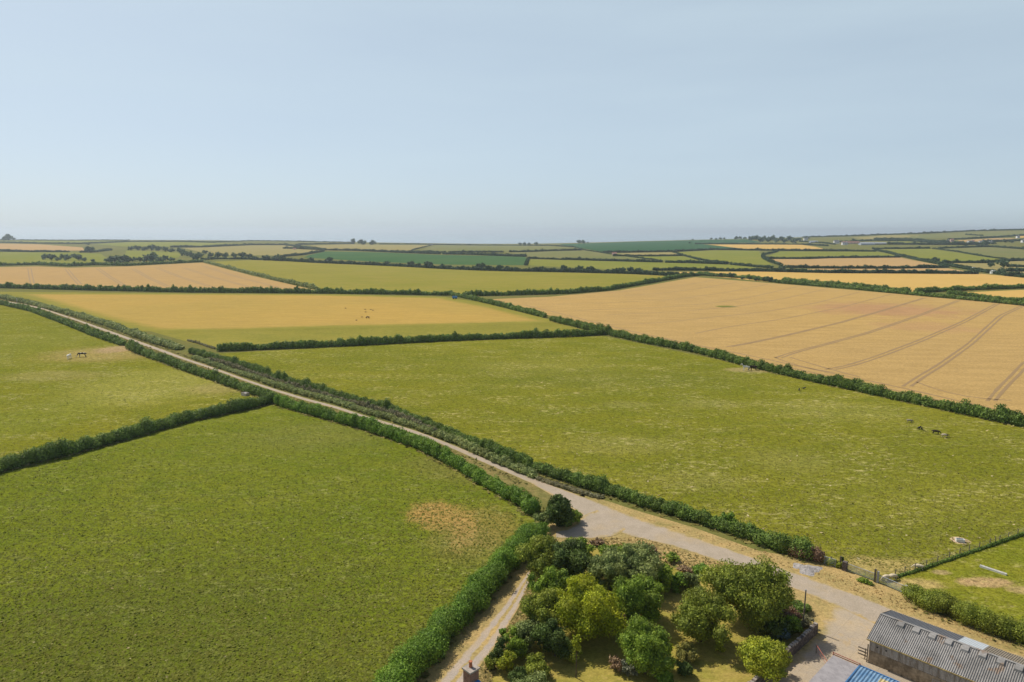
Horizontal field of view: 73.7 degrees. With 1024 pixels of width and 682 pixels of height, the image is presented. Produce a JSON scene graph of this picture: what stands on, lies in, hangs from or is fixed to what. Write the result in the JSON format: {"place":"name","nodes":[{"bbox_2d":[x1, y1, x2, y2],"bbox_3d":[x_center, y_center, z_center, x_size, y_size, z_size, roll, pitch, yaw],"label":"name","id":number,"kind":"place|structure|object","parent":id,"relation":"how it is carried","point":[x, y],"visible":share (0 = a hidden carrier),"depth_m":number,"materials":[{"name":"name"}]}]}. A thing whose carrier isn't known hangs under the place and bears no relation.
{"place":"outdoors","nodes":[
{"label":"outdoors","id":0,"kind":"place"},
{"bbox_2d":[0,244,83,250],"bbox_3d":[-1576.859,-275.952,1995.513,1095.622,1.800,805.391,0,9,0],"label":"wheat field","id":1,"kind":"structure","parent":0,"point":[30,247],"depth_m":1906.89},
{"bbox_2d":[0,252,107,262],"bbox_3d":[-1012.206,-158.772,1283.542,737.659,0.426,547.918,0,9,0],"label":"grass field","id":2,"kind":"structure","parent":0,"point":[15,257],"depth_m":1243.39,"materials":[{"name":"plant"}]},
{"bbox_2d":[125,251,180,258],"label":"grass field","id":3,"kind":"structure","parent":0,"point":[135,254],"depth_m":1448.60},
{"bbox_2d":[0,263,312,289],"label":"wheat field","id":4,"kind":"structure","parent":0,"point":[125,275],"depth_m":739.48,"materials":[{"name":"plant"}]},
{"bbox_2d":[27,266,280,287],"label":"wheel track","id":5,"kind":"structure","parent":4,"relation":"on","point":[150,277],"depth_m":723.55,"materials":[{"name":"soil"}]},
{"bbox_2d":[99,242,237,246],"bbox_3d":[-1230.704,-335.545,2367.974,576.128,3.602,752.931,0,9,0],"label":"grass field","id":6,"kind":"structure","parent":0,"point":[132,244],"depth_m":2426.36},
{"bbox_2d":[185,245,314,255],"bbox_3d":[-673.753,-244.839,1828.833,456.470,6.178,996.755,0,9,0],"label":"grass field","id":7,"kind":"structure","parent":0,"point":[263,249],"depth_m":1738.31,"materials":[{"name":"plant"}]},
{"bbox_2d":[11,293,556,330],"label":"crop field","id":8,"kind":"structure","parent":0,"point":[185,312],"depth_m":427.77,"materials":[{"name":"plant"}]},
{"bbox_2d":[0,292,599,350],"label":"meadow","id":9,"kind":"structure","parent":0,"point":[215,338],"depth_m":336.45,"materials":[{"name":"plant"}]},
{"bbox_2d":[216,327,604,350],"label":"hedge","id":10,"kind":"object","parent":9,"relation":"on","point":[373,340],"visible":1,"depth_m":304.11,"materials":[{"name":"green plant"}]},
{"bbox_2d":[310,244,427,250],"bbox_3d":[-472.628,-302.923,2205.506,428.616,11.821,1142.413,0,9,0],"label":"grass field","id":11,"kind":"structure","parent":0,"point":[380,247],"depth_m":2196.32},
{"bbox_2d":[303,251,525,264],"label":"crop field","id":12,"kind":"structure","parent":0,"point":[433,259],"depth_m":1201.80,"materials":[{"name":"plant"}]},
{"bbox_2d":[216,260,663,293],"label":"grass field","id":13,"kind":"structure","parent":0,"point":[344,276],"depth_m":723.99,"materials":[{"name":"plant"}]},
{"bbox_2d":[0,231,941,243],"bbox_3d":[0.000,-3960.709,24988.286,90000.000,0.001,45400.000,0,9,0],"label":"sea","id":14,"kind":"structure","parent":0,"point":[489,237],"depth_m":13234.37,"materials":[{"name":"blue liquid"}]},
{"bbox_2d":[420,245,570,251],"bbox_3d":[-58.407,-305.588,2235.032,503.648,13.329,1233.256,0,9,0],"label":"grass field","id":15,"kind":"structure","parent":0,"point":[446,248],"depth_m":2199.73,"materials":[{"name":"plant"}]},
{"bbox_2d":[0,230,1023,680],"bbox_3d":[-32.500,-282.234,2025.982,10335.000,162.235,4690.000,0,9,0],"label":"ground","id":16,"kind":"structure","parent":0,"point":[118,250],"depth_m":828.37,"materials":[{"name":"plant"}]},
{"bbox_2d":[0,294,184,349],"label":"hedge","id":17,"kind":"object","parent":16,"relation":"on","point":[141,335],"visible":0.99,"depth_m":356.77,"materials":[{"name":"green plant"}]},
{"bbox_2d":[0,259,203,265],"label":"hedge","id":18,"kind":"object","parent":16,"relation":"on","point":[116,263],"visible":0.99,"depth_m":970.33,"materials":[{"name":"green plant"}]},
{"bbox_2d":[0,240,215,243],"bbox_3d":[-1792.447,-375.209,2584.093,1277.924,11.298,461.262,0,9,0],"label":"hedge","id":19,"kind":"object","parent":16,"relation":"on","point":[103,242],"visible":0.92,"depth_m":2543.34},
{"bbox_2d":[0,304,256,469],"bbox_3d":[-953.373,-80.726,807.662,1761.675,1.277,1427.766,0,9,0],"label":"pasture","id":20,"kind":"structure","parent":16,"relation":"on","point":[40,368],"depth_m":220.54,"materials":[{"name":"green plant"}]},
{"bbox_2d":[0,300,126,344],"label":"hedge","id":21,"kind":"object","parent":20,"relation":"on","point":[86,328],"visible":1,"depth_m":352.27,"materials":[{"name":"green plant"}]},
{"bbox_2d":[125,339,272,396],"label":"hedge","id":22,"kind":"object","parent":20,"relation":"on","point":[171,360],"visible":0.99,"depth_m":236.95,"materials":[{"name":"green plant"}]},
{"bbox_2d":[0,282,447,295],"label":"hedge","id":23,"kind":"object","parent":16,"relation":"on","point":[254,289],"visible":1,"depth_m":548.76,"materials":[{"name":"green plant"}]},
{"bbox_2d":[170,243,299,246],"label":"hedge","id":24,"kind":"object","parent":16,"relation":"on","point":[244,244],"visible":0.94,"depth_m":2095.00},
{"bbox_2d":[202,260,318,288],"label":"hedge","id":25,"kind":"object","parent":16,"relation":"on","point":[293,282],"visible":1,"depth_m":709.83,"materials":[{"name":"green plant"}]},
{"bbox_2d":[0,404,534,681],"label":"pasture","id":26,"kind":"structure","parent":16,"relation":"on","point":[267,414],"depth_m":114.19,"materials":[{"name":"green plant"}]},
{"bbox_2d":[0,390,277,472],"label":"hedge","id":27,"kind":"object","parent":26,"relation":"on","point":[49,450],"visible":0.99,"depth_m":163.76,"materials":[{"name":"green plant"}]},
{"bbox_2d":[273,393,541,515],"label":"hedge","id":28,"kind":"object","parent":26,"relation":"on","point":[513,493],"visible":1,"depth_m":154.69,"materials":[{"name":"green plant"}]},
{"bbox_2d":[372,521,550,681],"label":"hedge","id":29,"kind":"object","parent":26,"relation":"on","point":[407,663],"visible":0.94,"depth_m":86.69,"materials":[{"name":"green plant"}]},
{"bbox_2d":[0,298,584,500],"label":"dry verge","id":30,"kind":"structure","parent":16,"relation":"on","point":[534,490],"depth_m":143.59,"materials":[{"name":"plant"}]},
{"bbox_2d":[208,357,436,430],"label":"dry weeds","id":31,"kind":"object","parent":16,"relation":"on","point":[397,413],"visible":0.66,"depth_m":206.02,"materials":[{"name":"plant"}]},
{"bbox_2d":[190,355,538,478],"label":"bramble bank","id":32,"kind":"structure","parent":16,"relation":"on","point":[477,449],"depth_m":178.89,"materials":[{"name":"green plant"}]},
{"bbox_2d":[302,245,440,253],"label":"hedge","id":33,"kind":"object","parent":16,"relation":"on","point":[394,251],"visible":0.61,"depth_m":1579.80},
{"bbox_2d":[250,257,514,270],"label":"hedge","id":34,"kind":"object","parent":16,"relation":"on","point":[463,267],"visible":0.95,"depth_m":940.05,"materials":[{"name":"plant"}]},
{"bbox_2d":[462,660,480,681],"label":"cottage","id":35,"kind":"structure","parent":16,"relation":"on","point":[470,669],"depth_m":64.00,"materials":[{"name":"grey stone"}]},
{"bbox_2d":[415,558,530,681],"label":"dry verge","id":36,"kind":"structure","parent":16,"relation":"on","point":[463,642],"depth_m":86.70,"materials":[{"name":"beige plant"}]},
{"bbox_2d":[479,571,536,681],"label":"dry grass tufts","id":37,"kind":"object","parent":36,"relation":"on","point":[483,673],"visible":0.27,"depth_m":79.19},
{"bbox_2d":[438,572,529,681],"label":"lane","id":38,"kind":"structure","parent":16,"relation":"on","point":[479,649],"depth_m":84.32,"materials":[{"name":"gravel"}]},
{"bbox_2d":[447,290,547,317],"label":"hedge","id":39,"kind":"object","parent":16,"relation":"on","point":[526,310],"visible":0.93,"depth_m":446.38,"materials":[{"name":"green plant"}]},
{"bbox_2d":[10,302,1023,657],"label":"lane","id":40,"kind":"structure","parent":16,"relation":"on","point":[868,610],"depth_m":112.28,"materials":[{"name":"gravel"}]},
{"bbox_2d":[535,476,604,498],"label":"dry weeds","id":41,"kind":"object","parent":16,"relation":"on","point":[573,489],"visible":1,"depth_m":132.44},
{"bbox_2d":[462,271,699,295],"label":"hedge","id":42,"kind":"object","parent":16,"relation":"on","point":[580,289],"visible":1,"depth_m":547.64,"materials":[{"name":"green plant"}]},
{"bbox_2d":[556,510,624,537],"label":"lane","id":43,"kind":"structure","parent":16,"relation":"on","point":[595,524],"depth_m":115.63,"materials":[{"name":"gravel"}]},
{"bbox_2d":[515,266,686,275],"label":"hedge","id":44,"kind":"object","parent":16,"relation":"on","point":[593,270],"visible":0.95,"depth_m":797.34,"materials":[{"name":"plant"}]},
{"bbox_2d":[565,257,662,261],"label":"hedge","id":45,"kind":"object","parent":16,"relation":"on","point":[623,260],"visible":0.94,"depth_m":1094.95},
{"bbox_2d":[220,336,1023,580],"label":"pasture","id":46,"kind":"structure","parent":16,"relation":"on","point":[495,357],"depth_m":173.07,"materials":[{"name":"green plant"}]},
{"bbox_2d":[188,347,814,559],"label":"hedge","id":47,"kind":"object","parent":46,"relation":"on","point":[779,542],"visible":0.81,"depth_m":131.65,"materials":[{"name":"green plant"}]},
{"bbox_2d":[0,299,1023,681],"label":"rank grass","id":48,"kind":"structure","parent":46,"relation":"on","point":[426,673],"depth_m":163.44,"materials":[{"name":"plant"}]},
{"bbox_2d":[549,315,1023,426],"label":"hedge","id":49,"kind":"object","parent":46,"relation":"on","point":[1000,413],"visible":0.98,"depth_m":220.84,"materials":[{"name":"green plant"}]},
{"bbox_2d":[894,532,1023,578],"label":"grass strip","id":50,"kind":"object","parent":46,"relation":"on","point":[978,549],"depth_m":105.88,"materials":[{"name":"green plant"}]},
{"bbox_2d":[602,247,875,252],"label":"hedge","id":51,"kind":"object","parent":16,"relation":"on","point":[699,249],"visible":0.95,"depth_m":1561.39,"materials":[{"name":"plant"}]},
{"bbox_2d":[545,495,1023,656],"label":"dry verge","id":52,"kind":"structure","parent":16,"relation":"on","point":[817,605],"depth_m":99.98,"materials":[{"name":"beige plant"}]},
{"bbox_2d":[544,494,575,526],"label":"tree","id":53,"kind":"object","parent":52,"relation":"on","point":[558,510],"visible":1,"depth_m":114.75,"materials":[{"name":"green plant"}]},
{"bbox_2d":[590,537,719,570],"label":"dry grass tufts","id":54,"kind":"object","parent":52,"relation":"on","point":[671,563],"visible":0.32,"depth_m":106.27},
{"bbox_2d":[785,544,826,562],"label":"dead bush","id":55,"kind":"object","parent":52,"relation":"on","point":[818,555],"visible":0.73,"depth_m":104.00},
{"bbox_2d":[652,266,978,273],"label":"hedge","id":56,"kind":"object","parent":16,"relation":"on","point":[841,270],"visible":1,"depth_m":801.22,"materials":[{"name":"plant"}]},
{"bbox_2d":[766,255,900,258],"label":"hedge","id":57,"kind":"object","parent":16,"relation":"on","point":[853,256],"visible":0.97,"depth_m":1214.89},
{"bbox_2d":[768,604,913,681],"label":"farmyard","id":58,"kind":"structure","parent":16,"relation":"on","point":[843,632],"depth_m":83.13,"materials":[{"name":"concrete"}]},
{"bbox_2d":[748,622,817,681],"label":"garden wall","id":59,"kind":"structure","parent":58,"relation":"on","point":[801,641],"depth_m":82.28,"materials":[{"name":"stone"}]},
{"bbox_2d":[809,655,899,681],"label":"shed","id":60,"kind":"structure","parent":58,"relation":"on","point":[835,669],"depth_m":73.59,"materials":[{"name":"blue metal"}]},
{"bbox_2d":[782,277,911,290],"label":"hedge","id":61,"kind":"object","parent":16,"relation":"on","point":[838,282],"visible":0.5,"depth_m":594.58,"materials":[{"name":"green plant"}]},
{"bbox_2d":[697,271,1023,305],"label":"hedge","id":62,"kind":"object","parent":16,"relation":"on","point":[916,293],"visible":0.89,"depth_m":552.44,"materials":[{"name":"green plant"}]},
{"bbox_2d":[786,264,949,268],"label":"hedge","id":63,"kind":"object","parent":16,"relation":"on","point":[866,266],"visible":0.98,"depth_m":891.55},
{"bbox_2d":[802,229,1023,236],"bbox_3d":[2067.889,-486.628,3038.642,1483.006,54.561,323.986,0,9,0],"label":"hedge","id":64,"kind":"object","parent":16,"relation":"on","point":[945,231],"visible":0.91,"depth_m":2968.34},
{"bbox_2d":[886,241,980,244],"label":"hedge","id":65,"kind":"object","parent":16,"relation":"on","point":[933,243],"visible":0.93,"depth_m":1832.81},
{"bbox_2d":[866,610,1023,681],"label":"barn","id":66,"kind":"structure","parent":16,"relation":"on","point":[909,648],"depth_m":76.43,"materials":[{"name":"metal"}]},
{"bbox_2d":[875,249,1023,277],"bbox_3d":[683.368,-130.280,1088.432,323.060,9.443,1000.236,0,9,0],"label":"hedge","id":67,"kind":"object","parent":16,"relation":"on","point":[1016,273],"visible":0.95,"depth_m":911.45,"materials":[{"name":"plant"}]},
{"bbox_2d":[883,535,1023,621],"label":"paddock","id":68,"kind":"structure","parent":16,"relation":"on","point":[966,577],"depth_m":99.12,"materials":[{"name":"green plant"}]},
{"bbox_2d":[900,583,1023,644],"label":"hedge","id":69,"kind":"object","parent":68,"relation":"on","point":[988,620],"visible":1,"depth_m":87.24,"materials":[{"name":"green plant"}]},
{"bbox_2d":[913,283,1023,292],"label":"hedge","id":70,"kind":"object","parent":16,"relation":"on","point":[985,286],"visible":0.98,"depth_m":570.62,"materials":[{"name":"green plant"}]},
{"bbox_2d":[945,290,1023,300],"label":"hedge","id":71,"kind":"object","parent":16,"relation":"on","point":[961,293],"visible":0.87,"depth_m":511.54,"materials":[{"name":"green plant"}]},
{"bbox_2d":[0,0,1023,230],"label":"sky","id":72,"kind":"structure","parent":0,"point":[116,115],"materials":[{"name":"blue"}]},
{"bbox_2d":[509,251,646,259],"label":"grass field","id":73,"kind":"structure","parent":0,"point":[574,254],"depth_m":1403.02,"materials":[{"name":"plant"}]},
{"bbox_2d":[528,259,753,269],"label":"grass field","id":74,"kind":"structure","parent":0,"point":[609,264],"depth_m":994.41,"materials":[{"name":"plant"}]},
{"bbox_2d":[491,548,808,681],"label":"lawn","id":75,"kind":"structure","parent":0,"point":[709,664],"depth_m":80.61,"materials":[{"name":"plant"}]},
{"bbox_2d":[488,636,510,658],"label":"shrub","id":76,"kind":"object","parent":75,"relation":"on","point":[499,648],"visible":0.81,"depth_m":79.69,"materials":[{"name":"green plant"}]},
{"bbox_2d":[496,650,516,670],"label":"shrub","id":77,"kind":"object","parent":75,"relation":"on","point":[506,659],"visible":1,"depth_m":77.64,"materials":[{"name":"green plant"}]},
{"bbox_2d":[502,625,528,658],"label":"shrub","id":78,"kind":"object","parent":75,"relation":"on","point":[518,646],"visible":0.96,"depth_m":79.96,"materials":[{"name":"green plant"}]},
{"bbox_2d":[510,617,540,652],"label":"shrub","id":79,"kind":"object","parent":75,"relation":"on","point":[524,628],"visible":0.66,"depth_m":81.27,"materials":[{"name":"green plant"}]},
{"bbox_2d":[512,670,548,681],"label":"shrub","id":80,"kind":"object","parent":75,"relation":"on","point":[536,676],"visible":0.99,"depth_m":74.23,"materials":[{"name":"green plant"}]},
{"bbox_2d":[524,652,550,677],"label":"shrub","id":81,"kind":"object","parent":75,"relation":"on","point":[536,663],"visible":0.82,"depth_m":76.85,"materials":[{"name":"green plant"}]},
{"bbox_2d":[519,587,560,625],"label":"tree","id":82,"kind":"object","parent":75,"relation":"on","point":[539,608],"visible":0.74,"depth_m":83.66,"materials":[{"name":"green plant"}]},
{"bbox_2d":[514,534,566,578],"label":"tree","id":83,"kind":"object","parent":75,"relation":"on","point":[539,560],"visible":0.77,"depth_m":97.79,"materials":[{"name":"green plant"}]},
{"bbox_2d":[526,565,571,594],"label":"tree","id":84,"kind":"object","parent":75,"relation":"on","point":[552,578],"visible":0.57,"depth_m":90.46,"materials":[{"name":"green plant"}]},
{"bbox_2d":[530,618,570,658],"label":"tree","id":85,"kind":"object","parent":75,"relation":"on","point":[550,632],"visible":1,"depth_m":79.66,"materials":[{"name":"green plant"}]},
{"bbox_2d":[548,538,592,577],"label":"tree","id":86,"kind":"object","parent":75,"relation":"on","point":[573,556],"visible":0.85,"depth_m":96.51,"materials":[{"name":"green plant"}]},
{"bbox_2d":[553,572,626,640],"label":"tree","id":87,"kind":"object","parent":75,"relation":"on","point":[586,606],"visible":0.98,"depth_m":82.24,"materials":[{"name":"green plant"}]},
{"bbox_2d":[585,549,628,589],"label":"tree","id":88,"kind":"object","parent":75,"relation":"on","point":[606,568],"visible":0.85,"depth_m":94.20,"materials":[{"name":"green plant"}]},
{"bbox_2d":[602,538,663,579],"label":"tree","id":89,"kind":"object","parent":75,"relation":"on","point":[635,558],"visible":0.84,"depth_m":95.37,"materials":[{"name":"green plant"}]},
{"bbox_2d":[610,572,665,624],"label":"tree","id":90,"kind":"object","parent":75,"relation":"on","point":[639,595],"visible":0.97,"depth_m":86.22,"materials":[{"name":"green plant"}]},
{"bbox_2d":[616,613,676,676],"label":"tree","id":91,"kind":"object","parent":75,"relation":"on","point":[644,645],"visible":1,"depth_m":75.89,"materials":[{"name":"green plant"}]},
{"bbox_2d":[652,562,673,592],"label":"shrub","id":92,"kind":"object","parent":75,"relation":"on","point":[663,577],"visible":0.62,"depth_m":94.69,"materials":[{"name":"green plant"}]},
{"bbox_2d":[666,570,688,593],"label":"shrub","id":93,"kind":"object","parent":75,"relation":"on","point":[678,579],"visible":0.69,"depth_m":95.47,"materials":[{"name":"green plant"}]},
{"bbox_2d":[675,641,698,663],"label":"shrub","id":94,"kind":"object","parent":75,"relation":"on","point":[688,652],"visible":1,"depth_m":79.68,"materials":[{"name":"green plant"}]},
{"bbox_2d":[678,572,701,589],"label":"shrub","id":95,"kind":"object","parent":75,"relation":"on","point":[692,579],"visible":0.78,"depth_m":95.22,"materials":[{"name":"green plant"}]},
{"bbox_2d":[670,586,737,644],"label":"tree","id":96,"kind":"object","parent":75,"relation":"on","point":[701,614],"visible":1,"depth_m":82.00,"materials":[{"name":"green plant"}]},
{"bbox_2d":[698,554,796,634],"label":"tree","id":97,"kind":"object","parent":75,"relation":"on","point":[757,595],"visible":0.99,"depth_m":84.92,"materials":[{"name":"green plant"}]},
{"bbox_2d":[735,635,792,681],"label":"tree","id":98,"kind":"object","parent":75,"relation":"on","point":[764,658],"visible":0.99,"depth_m":75.02,"materials":[{"name":"green plant"}]},
{"bbox_2d":[759,616,790,641],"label":"shrub","id":99,"kind":"object","parent":75,"relation":"on","point":[775,628],"visible":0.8,"depth_m":83.79,"materials":[{"name":"green plant"}]},
{"bbox_2d":[783,614,804,634],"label":"shrub","id":100,"kind":"object","parent":75,"relation":"on","point":[794,622],"visible":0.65,"depth_m":85.27,"materials":[{"name":"green plant"}]},
{"bbox_2d":[561,239,757,251],"bbox_3d":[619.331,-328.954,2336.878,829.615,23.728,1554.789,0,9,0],"label":"crop field","id":101,"kind":"structure","parent":0,"point":[651,245],"depth_m":2304.65,"materials":[{"name":"plant"}]},
{"bbox_2d":[679,250,771,264],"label":"grass field","id":102,"kind":"structure","parent":0,"point":[746,257],"depth_m":1289.21,"materials":[{"name":"plant"}]},
{"bbox_2d":[493,277,1023,414],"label":"wheat field","id":103,"kind":"structure","parent":0,"point":[986,364],"depth_m":353.66,"materials":[{"name":"plant"}]},
{"bbox_2d":[526,280,1023,408],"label":"wheel track","id":104,"kind":"structure","parent":103,"relation":"on","point":[1002,391],"depth_m":306.42,"materials":[{"name":"soil"}]},
{"bbox_2d":[717,244,821,248],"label":"golden field","id":105,"kind":"structure","parent":0,"point":[773,246],"depth_m":1884.59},
{"bbox_2d":[768,251,893,256],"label":"grass field","id":106,"kind":"structure","parent":0,"point":[809,253],"depth_m":1414.28,"materials":[{"name":"plant"}]},
{"bbox_2d":[679,272,1023,292],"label":"golden field","id":107,"kind":"structure","parent":0,"point":[913,281],"depth_m":709.14,"materials":[{"name":"plant"}]},
{"bbox_2d":[773,258,934,266],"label":"wheat field","id":108,"kind":"structure","parent":0,"point":[877,262],"depth_m":1054.85,"materials":[{"name":"plant"}]},
{"bbox_2d":[886,249,996,260],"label":"grass field","id":109,"kind":"structure","parent":0,"point":[932,253],"depth_m":1358.41,"materials":[{"name":"plant"}]},
{"bbox_2d":[910,231,1023,237],"bbox_3d":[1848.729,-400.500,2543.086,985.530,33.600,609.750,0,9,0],"label":"grass field","id":110,"kind":"structure","parent":0,"point":[962,235],"depth_m":2489.19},
{"bbox_2d":[944,247,1023,258],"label":"grass field","id":111,"kind":"structure","parent":0,"point":[1008,253],"depth_m":1479.16,"materials":[{"name":"plant"}]},
{"bbox_2d":[954,261,1023,272],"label":"grass field","id":112,"kind":"structure","parent":0,"point":[986,266],"depth_m":966.71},
{"bbox_2d":[968,290,1023,297],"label":"golden field","id":113,"kind":"structure","parent":0,"point":[1013,293],"depth_m":542.28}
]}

